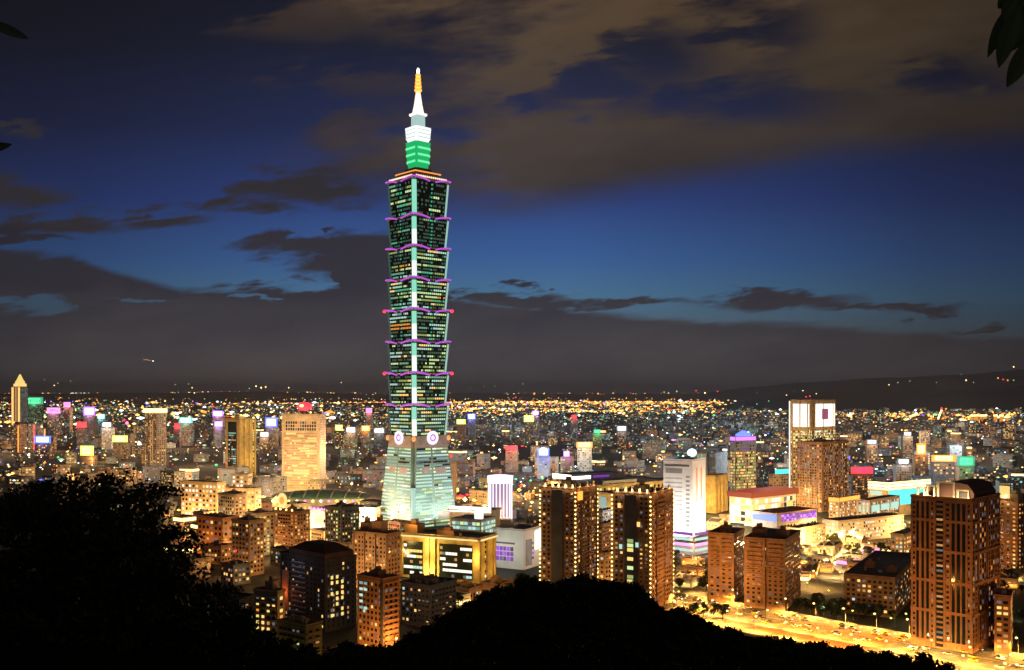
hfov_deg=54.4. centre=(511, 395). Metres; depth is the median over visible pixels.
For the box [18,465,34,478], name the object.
city building
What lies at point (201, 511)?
city building
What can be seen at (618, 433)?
windows
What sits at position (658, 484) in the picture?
windows
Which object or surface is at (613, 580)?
hill tree
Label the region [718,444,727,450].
city building
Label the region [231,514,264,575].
apartment tower
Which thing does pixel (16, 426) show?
windows
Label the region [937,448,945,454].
city building
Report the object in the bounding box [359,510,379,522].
windows
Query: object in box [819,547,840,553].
windows
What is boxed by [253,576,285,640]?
apartment block
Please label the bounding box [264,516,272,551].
windows
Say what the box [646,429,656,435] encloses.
city building
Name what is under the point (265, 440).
city building
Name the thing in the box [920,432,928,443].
windows
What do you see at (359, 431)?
city building
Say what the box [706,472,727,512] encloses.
office block
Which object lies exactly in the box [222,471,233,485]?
windows
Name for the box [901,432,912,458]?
city building
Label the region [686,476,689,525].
windows
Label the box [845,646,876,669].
hill tree
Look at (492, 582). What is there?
apartment block
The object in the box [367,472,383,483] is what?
windows
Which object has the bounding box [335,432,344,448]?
windows
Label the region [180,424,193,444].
windows
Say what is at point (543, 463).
city building
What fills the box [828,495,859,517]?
shop block
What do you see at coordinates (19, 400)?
stepped skyscraper
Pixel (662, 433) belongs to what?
city building
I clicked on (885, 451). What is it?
city building
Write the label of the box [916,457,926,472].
windows
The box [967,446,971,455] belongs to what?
city building
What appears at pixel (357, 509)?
windows
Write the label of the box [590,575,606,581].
hill tree
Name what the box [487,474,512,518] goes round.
building
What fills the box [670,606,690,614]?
hill tree
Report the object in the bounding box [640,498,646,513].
windows
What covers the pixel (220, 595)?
hillside tree
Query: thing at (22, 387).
windows
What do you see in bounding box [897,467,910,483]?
windows
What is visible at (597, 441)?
city building
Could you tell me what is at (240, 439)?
office tower
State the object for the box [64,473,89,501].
city building
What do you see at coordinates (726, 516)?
shop block
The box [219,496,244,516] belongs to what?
windows
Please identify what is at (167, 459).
city building
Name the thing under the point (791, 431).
windows
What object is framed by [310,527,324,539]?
city building
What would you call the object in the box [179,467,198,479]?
city building
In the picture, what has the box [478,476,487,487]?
city building
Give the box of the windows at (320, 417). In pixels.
[320,417,321,477]
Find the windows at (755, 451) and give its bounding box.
[731,451,755,489]
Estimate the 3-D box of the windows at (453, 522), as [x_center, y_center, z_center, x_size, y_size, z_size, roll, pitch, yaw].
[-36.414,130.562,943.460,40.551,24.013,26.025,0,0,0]
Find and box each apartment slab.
[707,522,744,601]
[744,523,800,610]
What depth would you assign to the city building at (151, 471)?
1649.49 m
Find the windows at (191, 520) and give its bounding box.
[174,520,193,530]
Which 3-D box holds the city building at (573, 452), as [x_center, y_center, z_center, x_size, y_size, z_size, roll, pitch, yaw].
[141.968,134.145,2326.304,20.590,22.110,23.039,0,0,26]
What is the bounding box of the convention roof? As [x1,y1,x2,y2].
[553,470,624,479]
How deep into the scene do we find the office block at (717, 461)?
1514.79 m
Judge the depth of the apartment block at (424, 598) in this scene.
628.69 m
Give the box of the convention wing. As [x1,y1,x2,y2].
[598,490,612,508]
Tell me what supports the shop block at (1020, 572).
on the ground
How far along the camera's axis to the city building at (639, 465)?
1900.72 m
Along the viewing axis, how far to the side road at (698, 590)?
724.13 m
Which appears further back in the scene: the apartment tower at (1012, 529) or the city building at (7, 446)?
the city building at (7, 446)
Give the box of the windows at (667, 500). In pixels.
[651,500,669,592]
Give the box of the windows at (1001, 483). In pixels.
[1001,483,1017,491]
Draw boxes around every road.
[664,607,980,669]
[665,592,1023,669]
[669,586,707,607]
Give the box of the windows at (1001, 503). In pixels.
[1001,503,1022,570]
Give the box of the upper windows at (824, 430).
[791,430,834,442]
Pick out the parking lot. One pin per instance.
(845, 636)
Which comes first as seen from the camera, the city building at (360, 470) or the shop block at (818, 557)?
the shop block at (818, 557)
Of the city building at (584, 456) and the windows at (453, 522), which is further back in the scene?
the city building at (584, 456)
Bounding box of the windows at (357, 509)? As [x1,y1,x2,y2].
[343,509,357,537]
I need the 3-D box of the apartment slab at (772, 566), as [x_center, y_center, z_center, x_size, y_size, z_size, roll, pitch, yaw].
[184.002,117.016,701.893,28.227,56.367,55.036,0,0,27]
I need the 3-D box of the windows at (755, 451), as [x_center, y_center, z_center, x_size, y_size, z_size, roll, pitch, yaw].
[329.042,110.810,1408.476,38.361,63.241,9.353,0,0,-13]
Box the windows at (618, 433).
[618,433,625,450]
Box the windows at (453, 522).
[452,519,494,531]
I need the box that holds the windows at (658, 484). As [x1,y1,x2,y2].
[600,484,662,490]
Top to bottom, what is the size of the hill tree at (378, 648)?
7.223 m
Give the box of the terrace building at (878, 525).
[822,512,903,542]
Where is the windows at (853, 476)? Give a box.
[853,476,870,493]
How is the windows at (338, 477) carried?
in the city building at (345, 479)
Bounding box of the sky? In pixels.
[0,0,1023,393]
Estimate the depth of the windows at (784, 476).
1405.30 m
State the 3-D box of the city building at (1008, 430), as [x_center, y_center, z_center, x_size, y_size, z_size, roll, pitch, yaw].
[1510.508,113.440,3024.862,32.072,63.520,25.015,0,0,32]
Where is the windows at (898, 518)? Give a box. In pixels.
[823,518,902,538]
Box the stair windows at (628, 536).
[627,534,632,582]
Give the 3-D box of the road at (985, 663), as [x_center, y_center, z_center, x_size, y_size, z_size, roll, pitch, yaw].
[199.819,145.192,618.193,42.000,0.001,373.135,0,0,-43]
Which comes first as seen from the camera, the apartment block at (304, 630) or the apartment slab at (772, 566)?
the apartment block at (304, 630)
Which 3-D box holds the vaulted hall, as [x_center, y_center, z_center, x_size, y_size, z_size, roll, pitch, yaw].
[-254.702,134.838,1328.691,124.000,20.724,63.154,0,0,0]
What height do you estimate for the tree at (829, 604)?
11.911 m
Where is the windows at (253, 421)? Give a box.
[253,421,253,475]
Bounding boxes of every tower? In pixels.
[143,409,166,467]
[218,489,246,516]
[225,414,255,476]
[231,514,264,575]
[244,508,274,555]
[274,504,309,545]
[280,539,356,632]
[282,402,325,491]
[324,500,359,540]
[352,514,400,588]
[357,566,399,646]
[539,476,597,588]
[611,481,673,605]
[663,449,705,537]
[730,431,755,490]
[789,396,835,499]
[797,437,848,511]
[910,478,999,653]
[970,414,978,420]
[979,414,986,422]
[999,486,1023,574]
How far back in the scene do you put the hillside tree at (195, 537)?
57.78 m
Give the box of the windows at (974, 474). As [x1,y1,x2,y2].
[974,474,989,480]
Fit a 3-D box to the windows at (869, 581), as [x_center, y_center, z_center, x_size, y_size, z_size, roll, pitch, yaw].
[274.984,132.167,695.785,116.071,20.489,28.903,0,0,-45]
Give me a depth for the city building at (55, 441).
2698.11 m
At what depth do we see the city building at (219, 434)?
2790.99 m
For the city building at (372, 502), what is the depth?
1196.02 m
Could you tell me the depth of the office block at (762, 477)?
1454.48 m
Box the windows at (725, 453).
[710,453,725,472]
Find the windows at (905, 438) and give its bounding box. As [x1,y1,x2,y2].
[903,438,911,457]
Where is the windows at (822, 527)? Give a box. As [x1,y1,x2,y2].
[801,527,823,543]
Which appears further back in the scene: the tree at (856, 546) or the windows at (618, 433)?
the windows at (618, 433)
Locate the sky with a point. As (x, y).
(645, 196)
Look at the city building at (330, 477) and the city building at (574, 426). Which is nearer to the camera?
the city building at (330, 477)
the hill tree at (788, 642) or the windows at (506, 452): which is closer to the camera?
the hill tree at (788, 642)
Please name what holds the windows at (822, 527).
in the shop block at (814, 530)
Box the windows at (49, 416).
[48,416,60,433]
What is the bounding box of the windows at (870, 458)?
[867,446,876,461]
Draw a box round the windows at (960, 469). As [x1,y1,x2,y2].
[960,469,972,478]
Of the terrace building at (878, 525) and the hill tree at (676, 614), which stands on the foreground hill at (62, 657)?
the hill tree at (676, 614)
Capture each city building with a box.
[0,439,10,447]
[0,456,3,465]
[2,443,12,448]
[5,476,33,485]
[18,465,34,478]
[28,397,43,421]
[34,436,53,458]
[42,469,62,482]
[47,408,61,435]
[52,465,69,473]
[53,436,56,448]
[57,434,66,441]
[64,402,72,431]
[64,451,76,463]
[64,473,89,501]
[74,472,98,486]
[76,422,89,449]
[80,446,97,464]
[83,407,96,436]
[90,440,96,447]
[92,438,101,446]
[96,467,114,481]
[97,414,106,436]
[101,422,114,449]
[106,456,121,463]
[112,436,130,458]
[115,465,136,485]
[118,488,147,503]
[119,462,134,466]
[132,443,144,454]
[133,426,141,432]
[139,438,144,444]
[141,452,144,464]
[143,464,163,483]
[160,464,184,494]
[165,544,192,568]
[166,442,175,447]
[166,454,168,465]
[171,524,192,545]
[173,423,178,443]
[173,514,195,531]
[179,417,194,445]
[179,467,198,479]
[179,546,210,578]
[191,522,196,533]
[193,509,213,521]
[194,439,200,443]
[194,453,208,461]
[202,540,231,564]
[212,411,224,437]
[214,421,224,447]
[217,463,234,486]
[220,550,250,585]
[223,453,225,462]
[231,464,248,472]
[257,474,286,496]
[259,431,271,453]
[259,464,280,472]
[261,500,271,510]
[265,417,278,447]
[270,545,291,565]
[278,449,281,459]
[307,473,325,489]
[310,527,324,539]
[326,453,330,460]
[326,471,334,483]
[329,537,351,548]
[334,429,345,445]
[335,425,344,449]
[337,473,361,484]
[338,456,358,465]
[340,444,354,457]
[345,427,357,447]
[351,467,366,480]
[356,426,361,435]
[358,499,381,504]
[361,426,371,451]
[366,408,372,429]
[366,469,384,484]
[369,464,385,468]
[373,428,385,449]
[376,456,386,464]
[388,511,410,529]
[449,432,456,441]
[449,450,466,461]
[455,501,472,505]
[457,419,465,443]
[457,461,475,474]
[457,477,459,491]
[460,478,469,487]
[462,449,473,457]
[468,414,475,437]
[469,488,487,505]
[477,452,489,468]
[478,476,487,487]
[502,430,508,436]
[503,443,517,449]
[505,446,517,471]
[524,415,533,437]
[526,514,540,524]
[527,475,547,489]
[530,441,548,461]
[532,411,538,432]
[535,457,558,476]
[537,447,550,478]
[547,436,557,444]
[560,436,570,441]
[560,451,573,472]
[567,448,576,457]
[571,415,577,440]
[576,442,591,470]
[592,459,604,466]
[593,429,601,453]
[601,430,609,440]
[616,426,626,451]
[617,466,635,475]
[622,451,635,460]
[624,458,644,471]
[637,447,641,453]
[642,443,660,458]
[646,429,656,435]
[649,438,665,451]
[655,451,671,462]
[659,430,666,437]
[667,444,678,449]
[669,432,680,438]
[679,439,690,446]
[692,452,706,456]
[698,434,711,438]
[718,427,728,432]
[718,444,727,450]
[722,449,729,457]
[727,460,729,481]
[743,423,750,432]
[749,426,757,434]
[756,441,763,446]
[757,449,773,457]
[761,438,773,442]
[761,444,770,449]
[770,440,780,446]
[774,430,784,437]
[777,461,788,466]
[784,454,788,461]
[840,435,846,439]
[847,432,861,441]
[851,462,874,475]
[851,467,872,495]
[865,439,877,462]
[871,435,878,439]
[874,467,884,475]
[878,448,891,455]
[881,435,888,447]
[892,448,900,455]
[893,458,911,484]
[898,435,902,447]
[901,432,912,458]
[912,443,927,475]
[912,474,929,484]
[914,451,929,469]
[918,431,929,444]
[930,455,955,483]
[931,439,941,448]
[933,424,941,433]
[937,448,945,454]
[945,430,951,442]
[946,440,966,455]
[949,444,961,464]
[951,432,960,440]
[955,456,974,480]
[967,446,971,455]
[969,422,975,432]
[974,470,990,481]
[978,433,991,436]
[983,426,995,432]
[983,437,993,445]
[988,448,1005,455]
[992,434,1000,447]
[993,455,1016,467]
[995,478,1018,492]
[1003,423,1014,439]
[1007,472,1023,484]
[1009,469,1023,471]
[1014,444,1023,454]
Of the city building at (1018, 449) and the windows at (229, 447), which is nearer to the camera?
the windows at (229, 447)
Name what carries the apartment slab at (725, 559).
on the ground
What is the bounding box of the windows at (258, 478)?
[258,478,285,494]
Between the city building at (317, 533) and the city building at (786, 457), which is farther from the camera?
the city building at (786, 457)
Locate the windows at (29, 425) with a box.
[29,425,41,449]
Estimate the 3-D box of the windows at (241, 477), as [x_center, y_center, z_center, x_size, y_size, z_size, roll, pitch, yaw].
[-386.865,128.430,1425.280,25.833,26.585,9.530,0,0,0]
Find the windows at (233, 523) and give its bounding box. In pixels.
[233,523,262,571]
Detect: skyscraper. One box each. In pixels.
[12,374,27,424]
[381,68,454,527]
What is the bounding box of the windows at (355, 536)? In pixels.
[355,536,398,573]
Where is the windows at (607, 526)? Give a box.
[599,526,611,549]
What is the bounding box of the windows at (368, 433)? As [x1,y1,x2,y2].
[362,433,371,450]
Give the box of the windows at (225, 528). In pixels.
[224,521,231,540]
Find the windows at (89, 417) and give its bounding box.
[84,417,96,434]
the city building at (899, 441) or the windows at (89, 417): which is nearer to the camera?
the city building at (899, 441)
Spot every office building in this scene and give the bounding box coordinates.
[400,519,497,583]
[492,520,540,569]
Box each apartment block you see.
[182,590,255,627]
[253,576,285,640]
[277,615,322,655]
[400,569,456,626]
[456,578,482,600]
[480,575,513,589]
[598,507,612,521]
[598,520,612,550]
[598,549,612,580]
[844,550,910,617]
[890,528,910,551]
[994,587,1012,653]
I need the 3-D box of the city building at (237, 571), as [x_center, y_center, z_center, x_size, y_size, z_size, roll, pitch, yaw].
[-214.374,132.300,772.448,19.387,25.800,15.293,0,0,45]
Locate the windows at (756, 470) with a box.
[756,470,768,487]
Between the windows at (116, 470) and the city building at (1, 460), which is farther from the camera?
the city building at (1, 460)
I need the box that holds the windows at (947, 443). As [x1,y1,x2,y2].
[947,443,966,454]
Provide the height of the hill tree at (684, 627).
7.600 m
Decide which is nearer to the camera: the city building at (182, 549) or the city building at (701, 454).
the city building at (182, 549)
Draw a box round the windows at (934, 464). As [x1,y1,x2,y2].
[934,464,953,481]
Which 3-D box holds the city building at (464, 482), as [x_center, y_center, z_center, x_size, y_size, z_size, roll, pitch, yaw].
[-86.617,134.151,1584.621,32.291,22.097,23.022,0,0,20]
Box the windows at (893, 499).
[859,499,897,513]
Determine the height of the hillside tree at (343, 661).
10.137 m
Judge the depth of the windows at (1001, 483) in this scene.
1473.10 m
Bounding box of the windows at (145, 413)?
[145,413,164,465]
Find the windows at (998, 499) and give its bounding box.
[973,499,998,632]
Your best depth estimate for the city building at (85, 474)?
1579.78 m
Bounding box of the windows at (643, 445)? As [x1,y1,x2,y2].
[643,445,658,457]
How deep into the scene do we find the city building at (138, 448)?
2458.91 m
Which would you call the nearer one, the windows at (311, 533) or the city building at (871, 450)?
the windows at (311, 533)
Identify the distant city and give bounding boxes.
[0,402,1023,530]
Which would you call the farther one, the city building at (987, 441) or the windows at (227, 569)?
the city building at (987, 441)
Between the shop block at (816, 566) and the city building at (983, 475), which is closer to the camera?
the shop block at (816, 566)
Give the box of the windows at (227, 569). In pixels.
[222,567,248,581]
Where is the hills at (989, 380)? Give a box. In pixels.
[0,369,1023,401]
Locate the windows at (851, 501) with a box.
[830,501,855,516]
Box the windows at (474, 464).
[457,464,474,472]
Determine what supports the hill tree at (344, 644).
on the foreground hill at (62, 657)
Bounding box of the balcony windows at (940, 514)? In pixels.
[936,503,942,643]
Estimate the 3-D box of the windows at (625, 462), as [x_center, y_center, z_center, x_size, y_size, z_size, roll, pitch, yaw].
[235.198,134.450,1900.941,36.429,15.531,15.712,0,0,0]
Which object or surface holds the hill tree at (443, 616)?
on the foreground hill at (62, 657)
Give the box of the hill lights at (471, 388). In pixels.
[11,366,1013,410]
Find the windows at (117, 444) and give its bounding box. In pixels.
[113,444,129,457]
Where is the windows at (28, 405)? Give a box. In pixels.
[28,405,43,419]
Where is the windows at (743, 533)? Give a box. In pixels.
[737,533,743,572]
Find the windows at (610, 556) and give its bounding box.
[598,556,612,579]
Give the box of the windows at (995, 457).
[993,457,1015,466]
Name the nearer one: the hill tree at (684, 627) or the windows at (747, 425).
the hill tree at (684, 627)
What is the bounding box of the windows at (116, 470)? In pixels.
[116,470,135,481]
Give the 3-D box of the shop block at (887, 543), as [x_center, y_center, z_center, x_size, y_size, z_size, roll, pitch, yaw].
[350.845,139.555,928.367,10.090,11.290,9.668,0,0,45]
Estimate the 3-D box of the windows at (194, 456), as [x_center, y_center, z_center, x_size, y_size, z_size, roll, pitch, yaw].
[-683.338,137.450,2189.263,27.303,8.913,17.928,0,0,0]
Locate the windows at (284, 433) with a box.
[284,433,316,488]
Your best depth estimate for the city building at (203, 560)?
793.88 m
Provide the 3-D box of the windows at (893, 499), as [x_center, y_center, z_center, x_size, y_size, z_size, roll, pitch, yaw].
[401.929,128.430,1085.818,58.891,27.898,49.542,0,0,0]
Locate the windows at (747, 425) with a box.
[743,424,750,430]
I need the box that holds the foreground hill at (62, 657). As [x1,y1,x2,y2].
[0,586,669,669]
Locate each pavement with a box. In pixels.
[663,605,991,669]
[674,591,1023,655]
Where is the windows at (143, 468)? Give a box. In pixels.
[143,468,162,481]
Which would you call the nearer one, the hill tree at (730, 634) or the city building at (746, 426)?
the hill tree at (730, 634)
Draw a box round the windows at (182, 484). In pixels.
[182,484,223,514]
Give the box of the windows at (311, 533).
[311,533,322,539]
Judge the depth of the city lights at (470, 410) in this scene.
7955.86 m
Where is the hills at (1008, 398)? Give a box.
[0,386,1023,410]
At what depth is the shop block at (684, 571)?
791.05 m
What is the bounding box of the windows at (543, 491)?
[543,491,549,506]
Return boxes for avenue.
[817,564,846,583]
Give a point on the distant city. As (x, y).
(555, 425)
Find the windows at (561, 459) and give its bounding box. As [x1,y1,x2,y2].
[561,459,573,471]
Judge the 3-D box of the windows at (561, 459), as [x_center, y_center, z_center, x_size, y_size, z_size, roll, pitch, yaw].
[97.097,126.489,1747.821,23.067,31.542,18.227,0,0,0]
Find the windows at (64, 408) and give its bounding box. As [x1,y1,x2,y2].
[64,408,72,431]
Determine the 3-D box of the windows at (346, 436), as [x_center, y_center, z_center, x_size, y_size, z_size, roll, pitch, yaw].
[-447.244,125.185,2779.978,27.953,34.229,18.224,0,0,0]
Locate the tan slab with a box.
[450,462,456,500]
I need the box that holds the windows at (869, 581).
[847,568,909,608]
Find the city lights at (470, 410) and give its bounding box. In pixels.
[0,400,1022,526]
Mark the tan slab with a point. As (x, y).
(453, 465)
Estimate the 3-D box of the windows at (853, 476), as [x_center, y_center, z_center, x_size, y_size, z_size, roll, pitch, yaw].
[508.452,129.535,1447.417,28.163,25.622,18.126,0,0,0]
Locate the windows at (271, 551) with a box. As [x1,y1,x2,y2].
[271,551,279,562]
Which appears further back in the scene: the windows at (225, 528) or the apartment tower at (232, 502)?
the apartment tower at (232, 502)
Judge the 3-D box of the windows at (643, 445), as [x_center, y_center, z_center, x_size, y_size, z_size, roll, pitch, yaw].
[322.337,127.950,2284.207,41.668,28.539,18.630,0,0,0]
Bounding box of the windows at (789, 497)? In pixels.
[730,496,795,520]
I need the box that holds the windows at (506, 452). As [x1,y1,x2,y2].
[506,452,517,470]
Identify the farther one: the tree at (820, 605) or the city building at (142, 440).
the city building at (142, 440)
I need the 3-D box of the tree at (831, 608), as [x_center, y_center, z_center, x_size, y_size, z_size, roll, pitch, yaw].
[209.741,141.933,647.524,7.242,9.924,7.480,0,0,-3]
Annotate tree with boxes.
[0,479,63,600]
[32,472,110,582]
[33,485,158,604]
[55,547,208,642]
[77,511,193,618]
[83,467,140,520]
[115,479,183,613]
[150,524,208,613]
[159,565,224,641]
[181,581,243,633]
[218,602,254,626]
[248,629,298,669]
[263,643,321,669]
[284,643,319,652]
[320,646,360,668]
[333,639,368,659]
[333,643,377,653]
[366,642,404,654]
[379,642,428,667]
[396,631,418,645]
[430,606,457,624]
[437,614,451,623]
[456,592,462,607]
[459,600,477,607]
[477,590,491,602]
[479,584,517,606]
[490,585,533,606]
[512,574,554,594]
[552,577,565,593]
[560,574,590,588]
[569,572,591,579]
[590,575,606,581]
[590,579,617,583]
[627,580,647,596]
[639,604,672,621]
[640,597,657,608]
[662,614,704,641]
[666,609,682,617]
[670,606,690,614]
[673,557,679,568]
[675,578,681,589]
[681,611,702,617]
[681,615,704,629]
[692,602,705,615]
[697,578,707,587]
[697,616,720,628]
[699,604,708,617]
[702,621,728,636]
[709,602,718,617]
[715,604,729,618]
[721,630,743,651]
[724,624,744,634]
[764,634,787,642]
[764,637,795,651]
[791,598,799,611]
[794,598,806,612]
[794,642,808,650]
[799,598,809,613]
[801,640,817,646]
[804,599,819,614]
[807,642,851,656]
[811,593,824,601]
[814,601,823,614]
[815,640,829,648]
[821,604,829,615]
[825,601,834,616]
[829,533,838,540]
[829,606,840,618]
[831,604,842,619]
[834,597,847,606]
[834,646,866,657]
[844,543,851,550]
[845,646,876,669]
[849,643,864,649]
[852,542,860,549]
[852,601,864,616]
[861,607,869,614]
[864,546,871,553]
[864,602,874,616]
[864,650,881,660]
[873,604,884,619]
[873,609,882,619]
[875,653,912,666]
[876,542,885,550]
[879,650,894,656]
[888,610,898,619]
[897,661,938,669]
[912,651,939,669]
[938,661,959,669]
[1000,580,1007,588]
[1003,569,1014,574]
[1013,607,1021,618]
[1013,621,1020,631]
[1018,584,1023,592]
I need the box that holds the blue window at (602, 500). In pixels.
[599,496,605,507]
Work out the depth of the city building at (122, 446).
2290.82 m
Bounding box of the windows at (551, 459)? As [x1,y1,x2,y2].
[536,459,557,474]
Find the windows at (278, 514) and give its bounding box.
[276,514,307,541]
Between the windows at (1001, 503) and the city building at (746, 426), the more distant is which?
the city building at (746, 426)
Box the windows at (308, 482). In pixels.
[308,482,324,488]
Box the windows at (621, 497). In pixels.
[615,496,622,511]
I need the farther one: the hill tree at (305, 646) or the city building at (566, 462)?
the city building at (566, 462)
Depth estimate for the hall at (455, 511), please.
1000.93 m
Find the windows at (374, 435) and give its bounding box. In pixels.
[374,435,385,448]
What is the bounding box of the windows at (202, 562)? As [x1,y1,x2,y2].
[192,562,208,574]
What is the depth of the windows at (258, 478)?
1433.02 m
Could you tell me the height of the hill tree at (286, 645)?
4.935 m
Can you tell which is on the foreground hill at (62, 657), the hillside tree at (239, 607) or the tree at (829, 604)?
the hillside tree at (239, 607)
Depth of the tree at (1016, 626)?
601.47 m
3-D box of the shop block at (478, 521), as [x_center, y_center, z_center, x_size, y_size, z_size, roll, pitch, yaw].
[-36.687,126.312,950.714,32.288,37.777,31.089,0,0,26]
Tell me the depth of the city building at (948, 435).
3089.82 m
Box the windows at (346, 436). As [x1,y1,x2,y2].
[346,436,356,446]
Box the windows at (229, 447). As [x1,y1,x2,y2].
[228,432,235,463]
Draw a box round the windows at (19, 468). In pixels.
[18,468,33,476]
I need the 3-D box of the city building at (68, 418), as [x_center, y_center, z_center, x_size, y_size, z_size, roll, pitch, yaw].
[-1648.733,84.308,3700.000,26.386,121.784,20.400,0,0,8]
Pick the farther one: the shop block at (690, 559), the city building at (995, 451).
the city building at (995, 451)
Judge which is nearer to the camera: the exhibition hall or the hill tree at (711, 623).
the hill tree at (711, 623)
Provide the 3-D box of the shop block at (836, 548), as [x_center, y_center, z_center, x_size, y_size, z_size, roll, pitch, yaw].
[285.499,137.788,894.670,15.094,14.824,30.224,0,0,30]
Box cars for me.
[679,593,1021,669]
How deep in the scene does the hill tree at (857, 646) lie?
185.36 m
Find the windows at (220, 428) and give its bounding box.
[215,428,224,446]
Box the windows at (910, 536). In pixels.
[892,536,910,551]
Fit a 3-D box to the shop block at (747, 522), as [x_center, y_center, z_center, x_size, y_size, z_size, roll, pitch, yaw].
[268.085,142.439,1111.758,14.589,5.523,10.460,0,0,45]
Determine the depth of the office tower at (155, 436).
2010.47 m
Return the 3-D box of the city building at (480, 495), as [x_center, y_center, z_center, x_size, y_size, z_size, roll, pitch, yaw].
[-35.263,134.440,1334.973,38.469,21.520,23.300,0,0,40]
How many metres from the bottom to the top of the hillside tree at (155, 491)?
9.305 m
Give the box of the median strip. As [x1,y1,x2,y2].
[673,599,1017,663]
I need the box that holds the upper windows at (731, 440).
[731,440,755,449]
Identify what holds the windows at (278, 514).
in the apartment tower at (292, 525)
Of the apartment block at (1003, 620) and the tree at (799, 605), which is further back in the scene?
the tree at (799, 605)
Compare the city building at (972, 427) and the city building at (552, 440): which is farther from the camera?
the city building at (972, 427)
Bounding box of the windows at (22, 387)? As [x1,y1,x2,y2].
[22,387,27,422]
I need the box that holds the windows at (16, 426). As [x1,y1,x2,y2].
[16,426,25,451]
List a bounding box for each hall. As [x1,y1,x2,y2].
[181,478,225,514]
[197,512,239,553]
[226,484,261,510]
[231,471,252,486]
[269,489,370,506]
[276,493,311,526]
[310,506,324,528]
[355,503,380,525]
[448,506,501,526]
[546,475,662,490]
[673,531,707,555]
[727,486,798,523]
[752,506,817,528]
[868,479,930,514]
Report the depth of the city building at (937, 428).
3811.43 m
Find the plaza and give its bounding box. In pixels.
[812,537,889,563]
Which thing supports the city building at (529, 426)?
on the ground
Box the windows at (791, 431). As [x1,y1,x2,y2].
[791,431,834,497]
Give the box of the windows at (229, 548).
[203,548,231,560]
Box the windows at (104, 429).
[102,429,114,448]
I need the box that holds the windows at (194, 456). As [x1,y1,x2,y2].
[194,456,208,460]
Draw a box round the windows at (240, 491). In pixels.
[240,491,259,510]
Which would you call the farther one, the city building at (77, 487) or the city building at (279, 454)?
the city building at (279, 454)
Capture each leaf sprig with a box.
[0,22,28,38]
[0,142,11,150]
[987,0,1023,86]
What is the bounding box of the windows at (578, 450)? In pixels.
[578,450,591,470]
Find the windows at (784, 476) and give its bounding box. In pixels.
[770,476,787,485]
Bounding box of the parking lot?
[743,621,910,648]
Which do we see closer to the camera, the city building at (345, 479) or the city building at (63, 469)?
the city building at (345, 479)
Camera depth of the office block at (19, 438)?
2507.53 m
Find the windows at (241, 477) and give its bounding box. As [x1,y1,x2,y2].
[233,476,251,486]
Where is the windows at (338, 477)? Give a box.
[338,477,361,482]
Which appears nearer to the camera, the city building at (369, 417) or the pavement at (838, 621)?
the pavement at (838, 621)
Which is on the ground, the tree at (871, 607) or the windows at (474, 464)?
the tree at (871, 607)
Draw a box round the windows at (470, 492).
[470,492,487,502]
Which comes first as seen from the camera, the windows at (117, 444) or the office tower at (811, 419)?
the office tower at (811, 419)
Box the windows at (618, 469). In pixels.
[618,469,635,475]
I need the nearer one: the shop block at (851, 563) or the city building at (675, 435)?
the shop block at (851, 563)
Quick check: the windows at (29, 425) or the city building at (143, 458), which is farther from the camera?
the windows at (29, 425)
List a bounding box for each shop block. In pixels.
[451,510,495,532]
[456,590,470,605]
[673,573,699,587]
[677,569,693,574]
[681,556,704,564]
[682,563,704,576]
[706,517,723,529]
[719,513,729,524]
[744,520,751,525]
[786,522,825,543]
[801,544,811,553]
[801,544,811,558]
[801,553,819,578]
[801,560,811,566]
[801,563,813,581]
[812,540,822,551]
[812,552,832,561]
[817,540,841,559]
[819,559,832,572]
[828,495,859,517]
[836,555,853,565]
[842,551,867,559]
[845,536,868,549]
[847,559,860,569]
[860,540,879,552]
[881,539,889,550]
[1000,573,1018,588]
[1011,567,1023,581]
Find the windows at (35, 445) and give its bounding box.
[35,445,53,457]
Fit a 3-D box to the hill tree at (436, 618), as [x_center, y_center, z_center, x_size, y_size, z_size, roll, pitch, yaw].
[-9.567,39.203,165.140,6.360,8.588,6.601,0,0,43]
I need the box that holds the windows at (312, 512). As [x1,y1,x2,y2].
[312,512,324,527]
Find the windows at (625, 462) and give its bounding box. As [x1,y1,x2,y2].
[625,462,643,470]
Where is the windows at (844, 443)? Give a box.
[798,443,845,509]
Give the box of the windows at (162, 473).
[162,473,183,492]
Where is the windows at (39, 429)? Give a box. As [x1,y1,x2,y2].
[39,429,52,441]
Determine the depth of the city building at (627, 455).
2213.12 m
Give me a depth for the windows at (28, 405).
5089.18 m
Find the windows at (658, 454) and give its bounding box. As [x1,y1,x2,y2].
[656,454,671,461]
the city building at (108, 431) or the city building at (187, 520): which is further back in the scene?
the city building at (108, 431)
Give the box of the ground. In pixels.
[0,402,1023,653]
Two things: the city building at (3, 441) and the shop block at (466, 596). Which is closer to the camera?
the shop block at (466, 596)
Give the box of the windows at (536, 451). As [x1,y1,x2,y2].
[531,447,537,459]
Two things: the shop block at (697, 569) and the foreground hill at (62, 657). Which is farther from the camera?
the shop block at (697, 569)
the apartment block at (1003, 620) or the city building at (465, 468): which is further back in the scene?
the city building at (465, 468)
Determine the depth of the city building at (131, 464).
1973.76 m
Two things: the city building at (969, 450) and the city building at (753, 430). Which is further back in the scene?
the city building at (753, 430)
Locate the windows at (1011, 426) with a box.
[1004,425,1013,439]
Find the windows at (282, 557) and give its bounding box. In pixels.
[282,557,353,627]
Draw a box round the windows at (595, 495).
[576,495,595,577]
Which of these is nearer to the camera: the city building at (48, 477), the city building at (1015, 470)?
the city building at (48, 477)
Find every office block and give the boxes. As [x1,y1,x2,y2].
[13,424,26,453]
[28,423,42,450]
[39,428,52,442]
[706,457,708,474]
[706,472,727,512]
[709,451,726,472]
[756,467,769,487]
[768,469,788,487]
[849,456,850,495]
[857,494,899,514]
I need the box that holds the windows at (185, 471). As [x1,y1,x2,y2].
[185,471,198,479]

